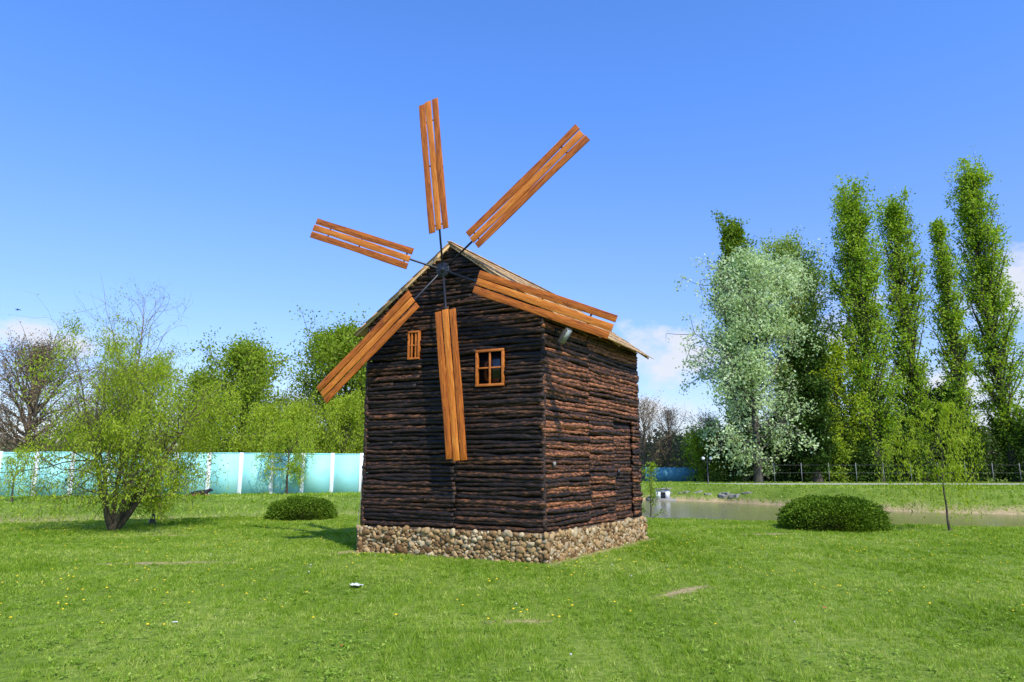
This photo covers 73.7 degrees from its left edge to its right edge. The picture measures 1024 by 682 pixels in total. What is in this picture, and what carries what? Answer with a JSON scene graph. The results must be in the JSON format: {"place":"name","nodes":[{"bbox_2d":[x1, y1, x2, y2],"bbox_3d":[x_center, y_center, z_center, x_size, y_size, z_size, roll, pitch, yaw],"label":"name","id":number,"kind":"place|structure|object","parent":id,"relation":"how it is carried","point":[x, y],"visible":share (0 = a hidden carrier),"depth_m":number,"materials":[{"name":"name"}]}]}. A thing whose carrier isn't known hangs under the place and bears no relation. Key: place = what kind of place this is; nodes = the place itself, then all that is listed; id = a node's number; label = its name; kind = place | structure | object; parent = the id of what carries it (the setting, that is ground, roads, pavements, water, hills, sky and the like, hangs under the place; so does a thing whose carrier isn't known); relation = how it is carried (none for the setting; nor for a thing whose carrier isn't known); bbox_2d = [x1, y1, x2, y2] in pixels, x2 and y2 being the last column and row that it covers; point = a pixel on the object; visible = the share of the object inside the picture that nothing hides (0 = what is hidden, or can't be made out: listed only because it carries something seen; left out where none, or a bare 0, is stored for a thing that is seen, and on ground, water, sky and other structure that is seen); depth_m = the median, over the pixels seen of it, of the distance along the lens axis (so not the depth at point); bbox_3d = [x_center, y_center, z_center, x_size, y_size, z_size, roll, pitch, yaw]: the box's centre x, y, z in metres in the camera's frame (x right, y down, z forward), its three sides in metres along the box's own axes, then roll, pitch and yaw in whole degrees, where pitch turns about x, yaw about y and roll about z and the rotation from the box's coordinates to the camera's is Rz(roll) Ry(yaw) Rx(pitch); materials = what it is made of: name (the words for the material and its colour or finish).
{"place":"outdoors","nodes":[
{"label":"outdoors","id":0,"kind":"place"},
{"bbox_2d":[0,467,1023,681],"bbox_3d":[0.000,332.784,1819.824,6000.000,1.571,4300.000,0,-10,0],"label":"ground","id":1,"kind":"structure","parent":0,"point":[998,507],"depth_m":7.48,"materials":[{"name":"green plant"}]},
{"bbox_2d":[0,445,37,501],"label":"young willow tree","id":2,"kind":"object","parent":1,"relation":"on","point":[9,459],"visible":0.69,"depth_m":32.27,"materials":[{"name":"green plant"}]},
{"bbox_2d":[0,321,106,451],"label":"bare tree","id":3,"kind":"object","parent":1,"relation":"on","point":[33,406],"visible":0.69,"depth_m":58.10,"materials":[{"name":"brown plant"}]},
{"bbox_2d":[33,411,119,451],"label":"weeping willow tree","id":4,"kind":"object","parent":1,"relation":"on","point":[70,438],"visible":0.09,"depth_m":52.97,"materials":[{"name":"green plant"}]},
{"bbox_2d":[48,395,107,451],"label":"bare tree","id":5,"kind":"object","parent":1,"relation":"on","point":[79,417],"visible":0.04,"depth_m":64.50,"materials":[{"name":"green plant"}]},
{"bbox_2d":[9,273,191,525],"bbox_3d":[-10.838,1.530,18.628,4.017,6.988,4.364,0,-10,0],"label":"bare branched tree","id":6,"kind":"object","parent":1,"relation":"on","point":[141,339],"visible":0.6,"depth_m":18.98,"materials":[{"name":"brown plant"}]},
{"bbox_2d":[63,351,179,450],"bbox_3d":[-34.625,6.959,62.302,11.261,11.983,12.461,7,-13,-35],"label":"bare tree","id":7,"kind":"object","parent":1,"relation":"on","point":[90,378],"visible":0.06,"depth_m":60.73,"materials":[{"name":"green plant"}]},
{"bbox_2d":[0,282,280,530],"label":"curly willow tree","id":8,"kind":"object","parent":1,"relation":"on","point":[159,457],"visible":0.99,"depth_m":16.88,"materials":[{"name":"green plant"}]},
{"bbox_2d":[145,443,176,523],"bbox_3d":[-9.900,3.991,18.992,1.057,2.351,0.297,0,-10,0],"label":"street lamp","id":9,"kind":"object","parent":1,"relation":"on","point":[152,521],"visible":0.06,"depth_m":18.78,"materials":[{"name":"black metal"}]},
{"bbox_2d":[0,451,363,496],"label":"concrete wall","id":10,"kind":"structure","parent":1,"relation":"on","point":[333,472],"depth_m":38.71,"materials":[{"name":"paint"}]},
{"bbox_2d":[154,362,244,452],"bbox_3d":[-28.124,7.361,61.740,10.059,11.000,8.702,0,-10,0],"label":"spring tree","id":11,"kind":"object","parent":1,"relation":"on","point":[193,384],"visible":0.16,"depth_m":61.20,"materials":[{"name":"green plant"}]},
{"bbox_2d":[187,488,212,495],"bbox_3d":[-16.429,7.903,35.712,1.524,0.398,0.435,1,-10,-8],"label":"dog","id":12,"kind":"object","parent":1,"relation":"on","point":[206,491],"visible":0.66,"depth_m":35.68},
{"bbox_2d":[172,401,244,452],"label":"bare tree","id":13,"kind":"object","parent":1,"relation":"on","point":[222,424],"visible":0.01,"depth_m":61.58,"materials":[{"name":"green plant"}]},
{"bbox_2d":[164,322,315,452],"bbox_3d":[-22.987,5.089,57.808,11.626,14.004,12.043,0,-10,0],"label":"spring tree","id":14,"kind":"object","parent":1,"relation":"on","point":[240,353],"visible":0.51,"depth_m":56.90,"materials":[{"name":"green plant"}]},
{"bbox_2d":[224,396,304,452],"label":"weeping willow tree","id":15,"kind":"object","parent":1,"relation":"on","point":[269,408],"visible":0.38,"depth_m":50.93,"materials":[{"name":"green plant"}]},
{"bbox_2d":[249,414,319,494],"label":"weeping willow tree","id":16,"kind":"object","parent":1,"relation":"on","point":[288,429],"visible":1,"depth_m":37.77,"materials":[{"name":"green plant"}]},
{"bbox_2d":[264,375,317,450],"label":"bare tree","id":17,"kind":"object","parent":1,"relation":"on","point":[295,399],"visible":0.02,"depth_m":63.12,"materials":[{"name":"green plant"}]},
{"bbox_2d":[241,393,355,453],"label":"weeping willow tree","id":18,"kind":"object","parent":1,"relation":"on","point":[294,409],"visible":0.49,"depth_m":47.08,"materials":[{"name":"green plant"}]},
{"bbox_2d":[262,494,338,520],"bbox_3d":[-6.355,5.034,20.737,2.169,0.753,1.711,0,-10,0],"label":"clipped bush","id":19,"kind":"object","parent":1,"relation":"on","point":[301,507],"visible":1,"depth_m":20.26,"materials":[{"name":"green plant"}]},
{"bbox_2d":[263,303,371,453],"bbox_3d":[-13.155,3.842,53.982,13.015,15.131,11.714,0,-10,0],"label":"ash tree","id":20,"kind":"object","parent":1,"relation":"on","point":[330,351],"visible":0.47,"depth_m":53.49,"materials":[{"name":"green plant"}]},
{"bbox_2d":[301,385,368,453],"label":"weeping willow tree","id":21,"kind":"object","parent":1,"relation":"on","point":[349,409],"visible":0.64,"depth_m":47.96,"materials":[{"name":"green plant"}]},
{"bbox_2d":[310,98,652,563],"bbox_3d":[-0.242,-0.025,14.638,6.531,8.884,4.896,-5,-11,24],"label":"windmill","id":22,"kind":"object","parent":1,"relation":"on","point":[501,414],"visible":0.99,"depth_m":12.54,"materials":[{"name":"brown wood"}]},
{"bbox_2d":[407,330,421,359],"bbox_3d":[-1.873,0.084,13.076,0.262,0.550,0.089,-5,-11,25],"label":"window","id":23,"kind":"structure","parent":22,"relation":"in","point":[414,337],"depth_m":13.06,"materials":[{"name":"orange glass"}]},
{"bbox_2d":[475,348,504,386],"bbox_3d":[-0.392,0.482,12.302,0.570,0.670,0.089,-5,-11,25],"label":"window","id":24,"kind":"structure","parent":22,"relation":"in","point":[489,363],"depth_m":12.32,"materials":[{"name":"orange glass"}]},
{"bbox_2d":[612,425,632,518],"bbox_3d":[2.343,2.770,14.447,0.190,1.956,0.881,-6,-12,31],"label":"door","id":25,"kind":"structure","parent":22,"relation":"in","point":[622,490],"depth_m":14.42,"materials":[{"name":"brown wood"}]},
{"bbox_2d":[0,481,1023,522],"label":"bank grass","id":26,"kind":"structure","parent":1,"relation":"on","point":[811,486],"depth_m":35.73,"materials":[{"name":"green plant"}]},
{"bbox_2d":[0,419,1023,477],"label":"distant wood","id":27,"kind":"object","parent":1,"relation":"on","point":[652,444],"visible":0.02,"depth_m":87.47,"materials":[{"name":"green plant"}]},
{"bbox_2d":[0,518,1023,624],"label":"dandelion flowers","id":28,"kind":"object","parent":1,"relation":"on","point":[488,578],"visible":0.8,"depth_m":10.31,"materials":[{"name":"yellow plant"}]},
{"bbox_2d":[640,455,668,517],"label":"young tree","id":29,"kind":"object","parent":1,"relation":"on","point":[649,469],"visible":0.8,"depth_m":25.88,"materials":[{"name":"green plant"}]},
{"bbox_2d":[635,390,676,478],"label":"bare tree","id":30,"kind":"object","parent":1,"relation":"on","point":[644,426],"visible":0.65,"depth_m":80.86,"materials":[{"name":"brown plant"}]},
{"bbox_2d":[641,398,698,467],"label":"bare tree","id":31,"kind":"object","parent":1,"relation":"on","point":[670,430],"visible":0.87,"depth_m":82.94,"materials":[{"name":"brown plant"}]},
{"bbox_2d":[645,467,696,480],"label":"blue wall","id":32,"kind":"structure","parent":1,"relation":"on","point":[669,474],"depth_m":68.63,"materials":[{"name":"paint"}]},
{"bbox_2d":[678,406,721,474],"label":"bare tree","id":33,"kind":"object","parent":1,"relation":"on","point":[705,420],"visible":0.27,"depth_m":79.23,"materials":[{"name":"brown plant"}]},
{"bbox_2d":[670,421,730,480],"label":"understory tree","id":34,"kind":"object","parent":1,"relation":"on","point":[695,446],"visible":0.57,"depth_m":68.39,"materials":[{"name":"green plant"}]},
{"bbox_2d":[701,457,711,482],"bbox_3d":[17.400,11.518,60.719,0.977,2.451,0.297,0,-10,0],"label":"street lamp","id":35,"kind":"object","parent":1,"relation":"on","point":[703,458],"visible":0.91,"depth_m":60.78,"materials":[{"name":"black metal"}]},
{"bbox_2d":[718,493,728,498],"bbox_3d":[13.539,9.897,43.607,0.865,0.272,0.703,-3,-5,37],"label":"rock","id":36,"kind":"object","parent":1,"relation":"on","point":[720,495],"visible":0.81,"depth_m":43.39,"materials":[{"name":"stone"}]},
{"bbox_2d":[698,421,752,481],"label":"understory tree","id":37,"kind":"object","parent":1,"relation":"on","point":[723,477],"visible":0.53,"depth_m":65.95,"materials":[{"name":"green plant"}]},
{"bbox_2d":[729,494,739,497],"bbox_3d":[14.003,9.730,42.831,0.694,0.291,0.690,4,-16,-3],"label":"rock","id":38,"kind":"object","parent":1,"relation":"on","point":[734,495],"visible":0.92,"depth_m":42.76,"materials":[{"name":"stone"}]},
{"bbox_2d":[704,206,767,478],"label":"poplar tree","id":39,"kind":"object","parent":1,"relation":"on","point":[735,232],"visible":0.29,"depth_m":78.31,"materials":[{"name":"green plant"}]},
{"bbox_2d":[666,238,831,482],"bbox_3d":[23.338,2.281,65.067,16.743,25.500,16.293,0,-10,0],"label":"white poplar tree","id":40,"kind":"object","parent":1,"relation":"on","point":[747,321],"visible":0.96,"depth_m":63.82,"materials":[{"name":"green plant"}]},
{"bbox_2d":[739,425,796,480],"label":"understory tree","id":41,"kind":"object","parent":1,"relation":"on","point":[769,454],"visible":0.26,"depth_m":67.14,"materials":[{"name":"green plant"}]},
{"bbox_2d":[758,345,805,474],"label":"understory tree","id":42,"kind":"object","parent":1,"relation":"on","point":[776,411],"visible":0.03,"depth_m":75.69,"materials":[{"name":"green plant"}]},
{"bbox_2d":[759,410,806,481],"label":"understory tree","id":43,"kind":"object","parent":1,"relation":"on","point":[793,476],"visible":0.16,"depth_m":67.90,"materials":[{"name":"green plant"}]},
{"bbox_2d":[731,225,852,480],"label":"ash tree","id":44,"kind":"object","parent":1,"relation":"on","point":[791,247],"visible":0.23,"depth_m":72.10,"materials":[{"name":"green plant"}]},
{"bbox_2d":[756,247,848,458],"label":"ash tree","id":45,"kind":"object","parent":1,"relation":"on","point":[815,307],"visible":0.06,"depth_m":75.56,"materials":[{"name":"green plant"}]},
{"bbox_2d":[777,304,847,482],"bbox_3d":[28.298,4.978,65.164,6.532,16.874,6.887,0,-10,0],"label":"ivy covered tree","id":46,"kind":"object","parent":1,"relation":"on","point":[818,391],"visible":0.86,"depth_m":64.17,"materials":[{"name":"green plant"}]},
{"bbox_2d":[797,433,859,481],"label":"understory tree","id":47,"kind":"object","parent":1,"relation":"on","point":[835,472],"visible":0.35,"depth_m":64.21,"materials":[{"name":"green plant"}]},
{"bbox_2d":[775,493,893,531],"bbox_3d":[8.196,4.357,17.510,2.795,0.912,2.067,0,-10,0],"label":"clipped bush","id":48,"kind":"object","parent":1,"relation":"on","point":[850,513],"visible":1,"depth_m":16.91,"materials":[{"name":"green plant"}]},
{"bbox_2d":[809,332,877,481],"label":"maple tree","id":49,"kind":"object","parent":1,"relation":"on","point":[838,360],"visible":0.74,"depth_m":65.49,"materials":[{"name":"green plant"}]},
{"bbox_2d":[816,171,908,481],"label":"poplar tree","id":50,"kind":"object","parent":1,"relation":"on","point":[860,282],"visible":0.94,"depth_m":66.81,"materials":[{"name":"green plant"}]},
{"bbox_2d":[831,435,902,482],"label":"understory tree","id":51,"kind":"object","parent":1,"relation":"on","point":[867,469],"visible":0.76,"depth_m":64.01,"materials":[{"name":"green plant"}]},
{"bbox_2d":[848,400,902,480],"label":"understory tree","id":52,"kind":"object","parent":1,"relation":"on","point":[860,422],"visible":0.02,"depth_m":69.71,"materials":[{"name":"green plant"}]},
{"bbox_2d":[844,431,911,481],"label":"understory tree","id":53,"kind":"object","parent":1,"relation":"on","point":[886,458],"visible":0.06,"depth_m":65.88,"materials":[{"name":"green plant"}]},
{"bbox_2d":[773,463,1021,482],"bbox_3d":[41.500,12.110,62.441,35.060,1.902,0.060,0,-10,0],"label":"wire fence","id":54,"kind":"object","parent":1,"relation":"on","point":[883,473],"visible":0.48,"depth_m":62.42,"materials":[{"name":"metal"}]},
{"bbox_2d":[870,185,949,481],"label":"poplar tree","id":55,"kind":"object","parent":1,"relation":"on","point":[898,258],"visible":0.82,"depth_m":67.88,"materials":[{"name":"green plant"}]},
{"bbox_2d":[880,424,941,481],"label":"understory tree","id":56,"kind":"object","parent":1,"relation":"on","point":[905,474],"visible":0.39,"depth_m":64.66,"materials":[{"name":"green plant"}]},
{"bbox_2d":[894,381,958,475],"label":"understory tree","id":57,"kind":"object","parent":1,"relation":"on","point":[930,395],"visible":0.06,"depth_m":69.38,"materials":[{"name":"green plant"}]},
{"bbox_2d":[870,400,991,530],"bbox_3d":[10.610,3.134,17.312,2.669,3.323,2.306,-5,-11,26],"label":"young willow tree","id":58,"kind":"object","parent":1,"relation":"on","point":[941,415],"visible":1,"depth_m":17.03,"materials":[{"name":"green plant"}]},
{"bbox_2d":[902,399,976,481],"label":"understory tree","id":59,"kind":"object","parent":1,"relation":"on","point":[935,418],"visible":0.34,"depth_m":65.50,"materials":[{"name":"green plant"}]},
{"bbox_2d":[921,215,987,481],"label":"poplar tree","id":60,"kind":"object","parent":1,"relation":"on","point":[949,320],"visible":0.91,"depth_m":66.87,"materials":[{"name":"green plant"}]},
{"bbox_2d":[934,401,979,480],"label":"understory tree","id":61,"kind":"object","parent":1,"relation":"on","point":[948,440],"visible":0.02,"depth_m":68.87,"materials":[{"name":"green plant"}]},
{"bbox_2d":[930,378,993,480],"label":"understory tree","id":62,"kind":"object","parent":1,"relation":"on","point":[945,390],"visible":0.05,"depth_m":71.58,"materials":[{"name":"green plant"}]},
{"bbox_2d":[940,419,1009,481],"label":"understory tree","id":63,"kind":"object","parent":1,"relation":"on","point":[981,472],"visible":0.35,"depth_m":64.50,"materials":[{"name":"green plant"}]},
{"bbox_2d":[941,145,1023,481],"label":"poplar tree","id":64,"kind":"object","parent":1,"relation":"on","point":[985,286],"visible":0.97,"depth_m":67.13,"materials":[{"name":"green plant"}]},
{"bbox_2d":[975,415,1023,481],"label":"understory tree","id":65,"kind":"object","parent":1,"relation":"on","point":[1002,473],"visible":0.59,"depth_m":64.60,"materials":[{"name":"green plant"}]},
{"bbox_2d":[0,0,1023,453],"label":"sky","id":66,"kind":"structure","parent":0,"point":[198,147],"materials":[{"name":"blue"}]},
{"bbox_2d":[641,500,1023,526],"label":"water","id":67,"kind":"structure","parent":0,"point":[712,510],"depth_m":32.28,"materials":[{"name":"grey liquid"}]},
{"bbox_2d":[646,488,675,500],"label":"duck house","id":68,"kind":"structure","parent":67,"relation":"on","point":[664,494],"depth_m":44.77,"materials":[{"name":"wood"}]},
{"bbox_2d":[662,483,1023,484],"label":"path","id":69,"kind":"structure","parent":0,"point":[863,483],"depth_m":59.68,"materials":[{"name":"grey"}]}
]}

